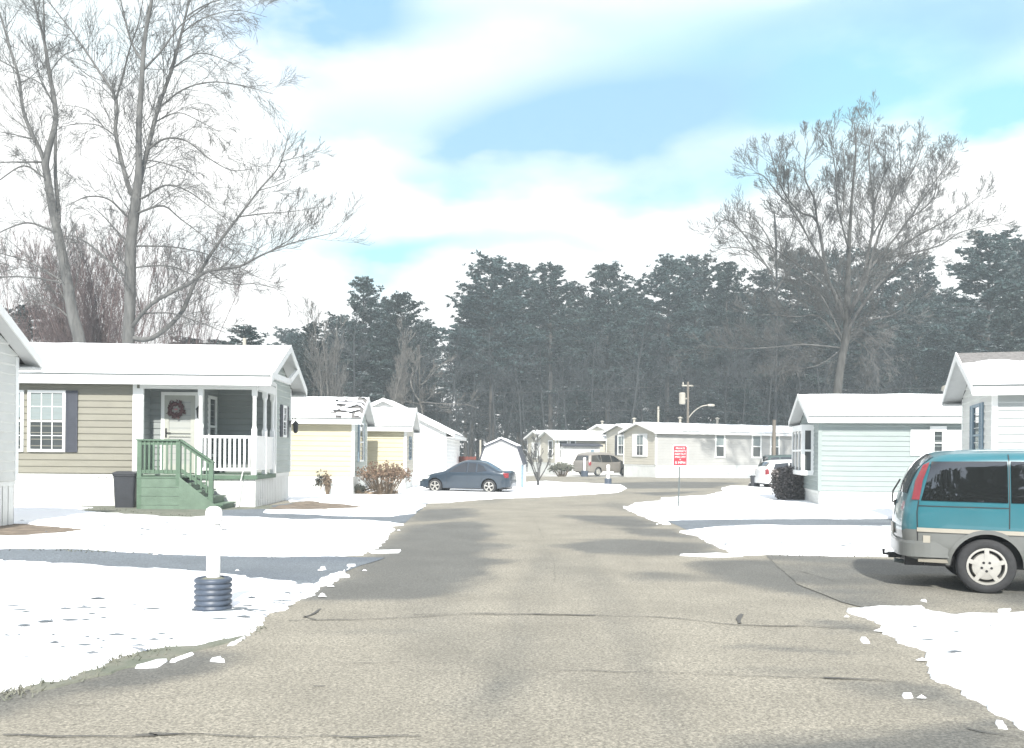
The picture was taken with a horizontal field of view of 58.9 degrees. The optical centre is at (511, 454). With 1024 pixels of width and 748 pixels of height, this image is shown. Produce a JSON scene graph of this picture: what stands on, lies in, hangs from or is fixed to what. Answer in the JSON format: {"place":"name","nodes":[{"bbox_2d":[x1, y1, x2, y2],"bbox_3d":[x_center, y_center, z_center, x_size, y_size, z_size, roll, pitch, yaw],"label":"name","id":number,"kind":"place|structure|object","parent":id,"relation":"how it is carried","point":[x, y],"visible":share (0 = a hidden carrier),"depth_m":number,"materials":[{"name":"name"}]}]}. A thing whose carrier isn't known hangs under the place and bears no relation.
{"place":"outdoors","nodes":[
{"label":"outdoors","id":0,"kind":"place"},
{"bbox_2d":[25,632,249,692],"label":"grass","id":1,"kind":"structure","parent":0,"point":[125,663],"depth_m":7.08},
{"bbox_2d":[0,549,382,583],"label":"driveway","id":2,"kind":"structure","parent":0,"point":[300,568],"depth_m":13.03,"materials":[{"name":"asphalt"}]},
{"bbox_2d":[222,503,427,522],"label":"driveway","id":3,"kind":"structure","parent":0,"point":[405,518],"depth_m":22.45,"materials":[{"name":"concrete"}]},
{"bbox_2d":[271,501,362,509],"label":"bare earth","id":4,"kind":"structure","parent":3,"relation":"on","point":[308,505],"depth_m":26.25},
{"bbox_2d":[264,502,425,516],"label":"snow","id":5,"kind":"structure","parent":3,"relation":"on","point":[368,509],"depth_m":24.52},
{"bbox_2d":[0,501,887,700],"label":"grass","id":6,"kind":"structure","parent":0,"point":[184,512],"depth_m":20.67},
{"bbox_2d":[112,471,136,507],"bbox_3d":[-9.841,0.904,23.195,0.710,0.940,0.667,0,0,-6],"label":"trash bin","id":7,"kind":"object","parent":6,"relation":"on","point":[125,489],"visible":0.68,"depth_m":22.91,"materials":[{"name":"plastic"}]},
{"bbox_2d":[136,439,235,508],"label":"porch steps","id":8,"kind":"structure","parent":6,"relation":"on","point":[159,492],"depth_m":22.45,"materials":[{"name":"green paint"}]},
{"bbox_2d":[0,476,1023,747],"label":"road","id":9,"kind":"structure","parent":0,"point":[620,576],"depth_m":7.14,"materials":[{"name":"asphalt"}]},
{"bbox_2d":[0,524,80,535],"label":"bare earth","id":10,"kind":"structure","parent":9,"relation":"on","point":[19,529],"depth_m":16.37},
{"bbox_2d":[0,559,354,691],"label":"snow","id":11,"kind":"structure","parent":9,"relation":"on","point":[40,590],"depth_m":8.88,"materials":[{"name":"snow"}]},
{"bbox_2d":[4,499,1023,656],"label":"grass tufts","id":12,"kind":"object","parent":11,"relation":"on","point":[231,609],"visible":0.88,"depth_m":9.00,"materials":[{"name":"green plant"}]},
{"bbox_2d":[0,505,403,556],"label":"snow","id":13,"kind":"structure","parent":9,"relation":"on","point":[243,536],"depth_m":16.44,"materials":[{"name":"snow"}]},
{"bbox_2d":[355,460,413,494],"bbox_3d":[-4.879,0.924,34.913,1.986,1.436,1.893,1,0,-42],"label":"hydrangea bush","id":14,"kind":"object","parent":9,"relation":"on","point":[387,473],"visible":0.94,"depth_m":34.70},
{"bbox_2d":[420,460,516,491],"bbox_3d":[-1.864,0.933,38.729,4.037,1.401,1.625,0,0,13],"label":"parked sedan","id":15,"kind":"object","parent":9,"relation":"on","point":[486,476],"visible":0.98,"depth_m":37.96,"materials":[{"name":"blue metal"}]},
{"bbox_2d":[2,528,1017,736],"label":"road cracks","id":16,"kind":"object","parent":9,"relation":"on","point":[738,617],"visible":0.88,"depth_m":5.89,"materials":[{"name":"grey"}]},
{"bbox_2d":[673,445,687,505],"bbox_3d":[5.239,0.732,28.264,0.460,2.028,0.054,0,0,2],"label":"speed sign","id":17,"kind":"object","parent":9,"relation":"on","point":[680,455],"visible":1,"depth_m":28.24,"materials":[{"name":"metal"}]},
{"bbox_2d":[623,486,893,524],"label":"snow","id":18,"kind":"structure","parent":9,"relation":"on","point":[737,502],"depth_m":27.47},
{"bbox_2d":[754,459,791,486],"bbox_3d":[14.752,1.023,46.925,4.130,1.512,1.691,1,0,-6],"label":"parked hatchback","id":19,"kind":"object","parent":9,"relation":"on","point":[762,472],"visible":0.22,"depth_m":46.20,"materials":[{"name":"white paint"}]},
{"bbox_2d":[679,525,892,556],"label":"snow","id":20,"kind":"structure","parent":9,"relation":"on","point":[809,540],"depth_m":17.40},
{"bbox_2d":[846,605,1023,730],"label":"snow","id":21,"kind":"structure","parent":9,"relation":"on","point":[985,667],"depth_m":7.65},
{"bbox_2d":[0,0,1023,453],"label":"sky","id":22,"kind":"structure","parent":0,"point":[574,135],"materials":[{"name":"blue"}]},
{"bbox_2d":[475,455,715,477],"bbox_3d":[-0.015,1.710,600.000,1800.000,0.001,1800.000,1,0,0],"label":"ground","id":23,"kind":"structure","parent":0,"point":[544,474],"depth_m":74.82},
{"bbox_2d":[0,303,42,525],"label":"mobile home","id":24,"kind":"object","parent":23,"relation":"on","point":[18,351],"visible":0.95,"depth_m":17.29,"materials":[{"name":"grey"}]},
{"bbox_2d":[0,0,105,342],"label":"bare tree","id":25,"kind":"object","parent":23,"relation":"on","point":[69,299],"visible":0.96,"depth_m":46.91,"materials":[{"name":"grey plant"}]},
{"bbox_2d":[0,213,123,341],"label":"bare tree","id":26,"kind":"object","parent":23,"relation":"on","point":[15,306],"visible":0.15,"depth_m":55.51,"materials":[{"name":"brown plant"}]},
{"bbox_2d":[7,201,188,343],"bbox_3d":[-24.171,-6.892,52.733,9.293,16.913,7.780,0,0,-35],"label":"bare tree","id":27,"kind":"object","parent":23,"relation":"on","point":[61,332],"visible":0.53,"depth_m":51.72,"materials":[{"name":"brown plant"}]},
{"bbox_2d":[14,338,306,506],"bbox_3d":[-14.777,-0.900,25.641,16.903,5.071,4.990,0,0,-2],"label":"mobile home","id":28,"kind":"object","parent":23,"relation":"on","point":[90,414],"visible":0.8,"depth_m":23.76,"materials":[{"name":"beige"}]},
{"bbox_2d":[27,390,65,451],"bbox_3d":[-12.100,-0.861,23.561,0.965,1.600,0.065,1,0,-2],"label":"window","id":29,"kind":"structure","parent":28,"relation":"in","point":[46,404],"depth_m":23.56,"materials":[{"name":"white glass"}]},
{"bbox_2d":[160,392,198,473],"bbox_3d":[-8.955,-0.574,24.410,1.000,2.200,0.111,1,0,-2],"label":"door","id":30,"kind":"structure","parent":28,"relation":"in","point":[167,427],"depth_m":24.42,"materials":[{"name":"white wood"}]},
{"bbox_2d":[207,395,216,456],"bbox_3d":[-8.348,-0.769,25.262,0.065,1.700,0.750,1,0,-2],"label":"window","id":31,"kind":"structure","parent":28,"relation":"in","point":[211,399],"depth_m":25.29,"materials":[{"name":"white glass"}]},
{"bbox_2d":[81,221,245,344],"bbox_3d":[-21.685,-6.854,56.286,9.689,16.864,6.276,0,0,-23],"label":"bare tree","id":32,"kind":"object","parent":23,"relation":"on","point":[197,331],"visible":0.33,"depth_m":56.34,"materials":[{"name":"brown plant"}]},
{"bbox_2d":[0,0,374,344],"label":"bare tree","id":33,"kind":"object","parent":23,"relation":"on","point":[130,321],"visible":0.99,"depth_m":44.05,"materials":[{"name":"grey plant"}]},
{"bbox_2d":[225,325,269,344],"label":"pine tree","id":34,"kind":"object","parent":23,"relation":"on","point":[248,333],"visible":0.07,"depth_m":75.38,"materials":[{"name":"green plant"}]},
{"bbox_2d":[290,322,339,396],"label":"pine tree","id":35,"kind":"object","parent":23,"relation":"on","point":[308,372],"visible":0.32,"depth_m":87.37,"materials":[{"name":"green plant"}]},
{"bbox_2d":[299,295,350,396],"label":"bare tree","id":36,"kind":"object","parent":23,"relation":"on","point":[320,364],"visible":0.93,"depth_m":84.22,"materials":[{"name":"grey plant"}]},
{"bbox_2d":[289,397,375,493],"bbox_3d":[-13.046,-0.258,36.016,14.656,4.188,4.290,0,0,-2],"label":"mobile home","id":37,"kind":"object","parent":23,"relation":"on","point":[330,436],"visible":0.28,"depth_m":34.38,"materials":[{"name":"yellow"}]},
{"bbox_2d":[315,311,371,396],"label":"pine tree","id":38,"kind":"object","parent":23,"relation":"on","point":[334,323],"visible":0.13,"depth_m":103.33,"materials":[{"name":"green plant"}]},
{"bbox_2d":[328,298,372,396],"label":"bare tree","id":39,"kind":"object","parent":23,"relation":"on","point":[353,358],"visible":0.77,"depth_m":89.09,"materials":[{"name":"grey plant"}]},
{"bbox_2d":[333,276,394,401],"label":"pine tree","id":40,"kind":"object","parent":23,"relation":"on","point":[365,287],"visible":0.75,"depth_m":95.27,"materials":[{"name":"green plant"}]},
{"bbox_2d":[355,299,416,406],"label":"pine tree","id":41,"kind":"object","parent":23,"relation":"on","point":[387,310],"visible":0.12,"depth_m":105.13,"materials":[{"name":"green plant"}]},
{"bbox_2d":[366,407,420,489],"bbox_3d":[-11.127,-0.161,40.936,13.616,4.027,4.150,1,0,-1],"label":"mobile home","id":42,"kind":"object","parent":23,"relation":"on","point":[390,437],"visible":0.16,"depth_m":39.28,"materials":[{"name":"yellow"}]},
{"bbox_2d":[382,317,415,407],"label":"bare tree","id":43,"kind":"object","parent":23,"relation":"on","point":[403,356],"visible":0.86,"depth_m":78.01,"materials":[{"name":"grey plant"}]},
{"bbox_2d":[370,290,446,405],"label":"pine tree","id":44,"kind":"object","parent":23,"relation":"on","point":[398,303],"visible":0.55,"depth_m":98.05,"materials":[{"name":"green plant"}]},
{"bbox_2d":[393,325,439,407],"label":"tree","id":45,"kind":"object","parent":23,"relation":"on","point":[423,365],"visible":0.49,"depth_m":92.10,"materials":[{"name":"grey plant"}]},
{"bbox_2d":[371,398,466,483],"bbox_3d":[-6.691,-0.517,53.200,7.430,4.817,12.556,1,0,0],"label":"mobile home","id":46,"kind":"object","parent":23,"relation":"on","point":[436,446],"visible":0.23,"depth_m":47.19,"materials":[{"name":"white"}]},
{"bbox_2d":[410,318,455,414],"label":"pine tree","id":47,"kind":"object","parent":23,"relation":"on","point":[427,338],"visible":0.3,"depth_m":107.54,"materials":[{"name":"green plant"}]},
{"bbox_2d":[390,345,479,414],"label":"bare tree","id":48,"kind":"object","parent":23,"relation":"on","point":[417,361],"visible":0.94,"depth_m":65.40,"materials":[{"name":"grey plant"}]},
{"bbox_2d":[426,387,462,430],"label":"pine tree","id":49,"kind":"object","parent":23,"relation":"on","point":[440,400],"visible":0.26,"depth_m":117.86,"materials":[{"name":"green plant"}]},
{"bbox_2d":[432,325,474,429],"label":"bare tree","id":50,"kind":"object","parent":23,"relation":"on","point":[452,401],"visible":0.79,"depth_m":104.79,"materials":[{"name":"grey plant"}]},
{"bbox_2d":[281,481,626,503],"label":"snow","id":51,"kind":"structure","parent":23,"relation":"on","point":[416,493],"depth_m":35.55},
{"bbox_2d":[438,340,478,434],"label":"tree","id":52,"kind":"object","parent":23,"relation":"on","point":[456,405],"visible":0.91,"depth_m":89.67,"materials":[{"name":"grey plant"}]},
{"bbox_2d":[452,354,491,456],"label":"bare tree","id":53,"kind":"object","parent":23,"relation":"on","point":[469,435],"visible":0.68,"depth_m":105.22,"materials":[{"name":"grey plant"}]},
{"bbox_2d":[441,291,514,456],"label":"pine tree","id":54,"kind":"object","parent":23,"relation":"on","point":[474,323],"visible":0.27,"depth_m":111.27,"materials":[{"name":"green plant"}]},
{"bbox_2d":[458,389,499,459],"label":"pine tree","id":55,"kind":"object","parent":23,"relation":"on","point":[477,434],"visible":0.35,"depth_m":118.23,"materials":[{"name":"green plant"}]},
{"bbox_2d":[421,249,547,441],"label":"pine tree","id":56,"kind":"object","parent":23,"relation":"on","point":[498,272],"visible":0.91,"depth_m":106.62,"materials":[{"name":"green plant"}]},
{"bbox_2d":[467,325,514,439],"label":"bare tree","id":57,"kind":"object","parent":23,"relation":"on","point":[492,384],"visible":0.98,"depth_m":91.10,"materials":[{"name":"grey plant"}]},
{"bbox_2d":[479,437,526,487],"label":"garden shed","id":58,"kind":"structure","parent":23,"relation":"on","point":[504,453],"depth_m":42.72,"materials":[{"name":"white"}]},
{"bbox_2d":[493,346,538,448],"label":"bare tree","id":59,"kind":"object","parent":23,"relation":"on","point":[513,385],"visible":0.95,"depth_m":90.12,"materials":[{"name":"grey plant"}]},
{"bbox_2d":[486,373,547,443],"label":"pine tree","id":60,"kind":"object","parent":23,"relation":"on","point":[531,417],"visible":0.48,"depth_m":115.20,"materials":[{"name":"green plant"}]},
{"bbox_2d":[476,262,578,446],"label":"pine tree","id":61,"kind":"object","parent":23,"relation":"on","point":[524,272],"visible":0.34,"depth_m":115.03,"materials":[{"name":"green plant"}]},
{"bbox_2d":[520,430,554,484],"bbox_3d":[1.230,0.199,46.457,1.534,3.128,1.729,0,0,-22],"label":"sapling","id":62,"kind":"object","parent":23,"relation":"on","point":[536,474],"visible":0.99,"depth_m":46.35,"materials":[{"name":"grey plant"}]},
{"bbox_2d":[521,338,563,434],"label":"bare tree","id":63,"kind":"object","parent":23,"relation":"on","point":[540,390],"visible":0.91,"depth_m":92.05,"materials":[{"name":"grey plant"}]},
{"bbox_2d":[510,261,596,429],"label":"pine tree","id":64,"kind":"object","parent":23,"relation":"on","point":[545,297],"visible":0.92,"depth_m":111.14,"materials":[{"name":"green plant"}]},
{"bbox_2d":[546,348,583,429],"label":"tree","id":65,"kind":"object","parent":23,"relation":"on","point":[563,393],"visible":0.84,"depth_m":93.97,"materials":[{"name":"grey plant"}]},
{"bbox_2d":[535,430,605,473],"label":"mobile home","id":66,"kind":"object","parent":23,"relation":"on","point":[548,439],"visible":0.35,"depth_m":79.15,"materials":[{"name":"beige"}]},
{"bbox_2d":[541,283,611,426],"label":"pine tree","id":67,"kind":"object","parent":23,"relation":"on","point":[580,290],"visible":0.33,"depth_m":120.73,"materials":[{"name":"green plant"}]},
{"bbox_2d":[556,386,598,430],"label":"pine tree","id":68,"kind":"object","parent":23,"relation":"on","point":[578,408],"visible":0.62,"depth_m":101.12,"materials":[{"name":"green plant"}]},
{"bbox_2d":[554,443,602,474],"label":"garage","id":69,"kind":"structure","parent":23,"relation":"on","point":[568,454],"depth_m":77.85,"materials":[{"name":"white"}]},
{"bbox_2d":[573,452,623,475],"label":"parked minivan","id":70,"kind":"object","parent":23,"relation":"on","point":[597,463],"visible":0.78,"depth_m":71.81,"materials":[{"name":"beige paint"}]},
{"bbox_2d":[571,373,642,423],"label":"pine tree","id":71,"kind":"object","parent":23,"relation":"on","point":[615,397],"visible":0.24,"depth_m":121.57,"materials":[{"name":"green plant"}]},
{"bbox_2d":[563,260,656,423],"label":"pine tree","id":72,"kind":"object","parent":23,"relation":"on","point":[602,276],"visible":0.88,"depth_m":112.47,"materials":[{"name":"green plant"}]},
{"bbox_2d":[601,418,643,475],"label":"mobile home","id":73,"kind":"object","parent":23,"relation":"on","point":[614,442],"visible":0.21,"depth_m":77.66,"materials":[{"name":"beige"}]},
{"bbox_2d":[602,286,664,398],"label":"pine tree","id":74,"kind":"object","parent":23,"relation":"on","point":[633,314],"visible":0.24,"depth_m":123.39,"materials":[{"name":"green plant"}]},
{"bbox_2d":[596,310,673,423],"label":"bare tree","id":75,"kind":"object","parent":23,"relation":"on","point":[636,382],"visible":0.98,"depth_m":91.81,"materials":[{"name":"grey plant"}]},
{"bbox_2d":[428,347,873,456],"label":"woods","id":76,"kind":"object","parent":23,"relation":"on","point":[509,438],"depth_m":175.57,"materials":[{"name":"plant"}]},
{"bbox_2d":[643,380,675,422],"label":"pine tree","id":77,"kind":"object","parent":23,"relation":"on","point":[656,388],"visible":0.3,"depth_m":114.26,"materials":[{"name":"green plant"}]},
{"bbox_2d":[621,252,719,422],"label":"pine tree","id":78,"kind":"object","parent":23,"relation":"on","point":[665,283],"visible":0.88,"depth_m":110.96,"materials":[{"name":"green plant"}]},
{"bbox_2d":[640,304,720,421],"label":"pine tree","id":79,"kind":"object","parent":23,"relation":"on","point":[682,323],"visible":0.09,"depth_m":129.96,"materials":[{"name":"green plant"}]},
{"bbox_2d":[660,385,715,423],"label":"pine tree","id":80,"kind":"object","parent":23,"relation":"on","point":[667,414],"visible":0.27,"depth_m":104.30,"materials":[{"name":"green plant"}]},
{"bbox_2d":[650,253,741,420],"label":"pine tree","id":81,"kind":"object","parent":23,"relation":"on","point":[703,271],"visible":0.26,"depth_m":117.09,"materials":[{"name":"green plant"}]},
{"bbox_2d":[618,417,791,477],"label":"mobile home","id":82,"kind":"object","parent":23,"relation":"on","point":[716,450],"visible":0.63,"depth_m":69.81,"materials":[{"name":"beige"}]},
{"bbox_2d":[696,392,740,423],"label":"pine tree","id":83,"kind":"object","parent":23,"relation":"on","point":[715,402],"visible":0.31,"depth_m":102.87,"materials":[{"name":"green plant"}]},
{"bbox_2d":[678,260,771,420],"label":"pine tree","id":84,"kind":"object","parent":23,"relation":"on","point":[726,275],"visible":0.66,"depth_m":110.98,"materials":[{"name":"green plant"}]},
{"bbox_2d":[721,388,765,424],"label":"pine tree","id":85,"kind":"object","parent":23,"relation":"on","point":[747,418],"visible":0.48,"depth_m":103.48,"materials":[{"name":"green plant"}]},
{"bbox_2d":[725,328,762,424],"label":"tree","id":86,"kind":"object","parent":23,"relation":"on","point":[744,386],"visible":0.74,"depth_m":101.57,"materials":[{"name":"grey plant"}]},
{"bbox_2d":[688,185,823,425],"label":"bare tree","id":87,"kind":"object","parent":23,"relation":"on","point":[760,258],"visible":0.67,"depth_m":77.89,"materials":[{"name":"brown plant"}]},
{"bbox_2d":[731,268,791,424],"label":"pine tree","id":88,"kind":"object","parent":23,"relation":"on","point":[754,278],"visible":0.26,"depth_m":118.99,"materials":[{"name":"green plant"}]},
{"bbox_2d":[747,321,801,424],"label":"bare tree","id":89,"kind":"object","parent":23,"relation":"on","point":[769,396],"visible":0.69,"depth_m":90.47,"materials":[{"name":"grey plant"}]},
{"bbox_2d":[769,465,809,499],"bbox_3d":[10.441,0.997,33.501,1.690,1.628,1.138,1,0,0],"label":"dark bush","id":90,"kind":"object","parent":23,"relation":"on","point":[786,484],"visible":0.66,"depth_m":33.12,"materials":[{"name":"brown plant"}]},
{"bbox_2d":[767,325,826,395],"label":"bare tree","id":91,"kind":"object","parent":23,"relation":"on","point":[784,344],"visible":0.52,"depth_m":91.15,"materials":[{"name":"grey plant"}]},
{"bbox_2d":[749,247,861,396],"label":"pine tree","id":92,"kind":"object","parent":23,"relation":"on","point":[797,331],"visible":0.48,"depth_m":106.78,"materials":[{"name":"green plant"}]},
{"bbox_2d":[786,247,883,378],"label":"pine tree","id":93,"kind":"object","parent":23,"relation":"on","point":[835,339],"visible":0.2,"depth_m":115.08,"materials":[{"name":"green plant"}]},
{"bbox_2d":[668,92,1023,393],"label":"bare tree","id":94,"kind":"object","parent":23,"relation":"on","point":[845,311],"visible":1,"depth_m":60.20,"materials":[{"name":"grey plant"}]},
{"bbox_2d":[788,393,961,505],"bbox_3d":[16.899,0.009,30.950,13.828,4.177,4.730,1,0,9],"label":"mobile home","id":95,"kind":"object","parent":23,"relation":"on","point":[860,449],"visible":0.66,"depth_m":29.80,"materials":[{"name":"blue"}]},
{"bbox_2d":[791,425,813,474],"bbox_3d":[10.304,-0.145,32.155,0.420,1.730,2.400,1,0,10],"label":"box window","id":96,"kind":"structure","parent":95,"relation":"in","point":[802,435],"depth_m":31.01,"materials":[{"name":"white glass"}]},
{"bbox_2d":[828,246,927,393],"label":"pine tree","id":97,"kind":"object","parent":23,"relation":"on","point":[889,293],"visible":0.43,"depth_m":105.12,"materials":[{"name":"green plant"}]},
{"bbox_2d":[862,254,962,393],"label":"pine tree","id":98,"kind":"object","parent":23,"relation":"on","point":[928,282],"visible":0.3,"depth_m":112.77,"materials":[{"name":"green plant"}]},
{"bbox_2d":[899,330,952,393],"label":"pine tree","id":99,"kind":"object","parent":23,"relation":"on","point":[926,377],"visible":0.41,"depth_m":97.41,"materials":[{"name":"green plant"}]},
{"bbox_2d":[922,286,968,393],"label":"pine tree","id":100,"kind":"object","parent":23,"relation":"on","point":[946,295],"visible":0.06,"depth_m":117.28,"materials":[{"name":"green plant"}]},
{"bbox_2d":[922,225,1023,360],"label":"pine tree","id":101,"kind":"object","parent":23,"relation":"on","point":[971,272],"visible":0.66,"depth_m":91.30,"materials":[{"name":"green plant"}]},
{"bbox_2d":[941,351,1023,449],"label":"mobile home","id":102,"kind":"object","parent":23,"relation":"on","point":[985,390],"visible":0.63,"depth_m":20.53,"materials":[{"name":"white"}]},
{"bbox_2d":[965,237,1023,349],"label":"pine tree","id":103,"kind":"object","parent":23,"relation":"on","point":[1019,248],"visible":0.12,"depth_m":96.25,"materials":[{"name":"green plant"}]},
{"bbox_2d":[974,291,1023,352],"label":"pine tree","id":104,"kind":"object","parent":23,"relation":"on","point":[1011,343],"visible":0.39,"depth_m":83.49,"materials":[{"name":"green plant"}]},
{"bbox_2d":[666,519,891,529],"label":"driveway","id":105,"kind":"structure","parent":0,"point":[690,524],"depth_m":22.61,"materials":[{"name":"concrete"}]},
{"bbox_2d":[766,555,1023,613],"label":"driveway","id":106,"kind":"structure","parent":0,"point":[861,581],"depth_m":11.72,"materials":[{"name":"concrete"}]},
{"bbox_2d":[882,449,1023,592],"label":"parked van","id":107,"kind":"object","parent":106,"relation":"on","point":[959,514],"visible":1,"depth_m":11.09,"materials":[{"name":"teal paint"}]},
{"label":"grass","id":108,"kind":"object","parent":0,"visible":0},
{"bbox_2d":[194,506,231,610],"bbox_3d":[-3.006,1.089,9.122,0.430,1.130,0.430,0,0,-44],"label":"marker post","id":109,"kind":"object","parent":108,"relation":"on","point":[213,589],"visible":0.86,"depth_m":9.05,"materials":[{"name":"white plastic"}]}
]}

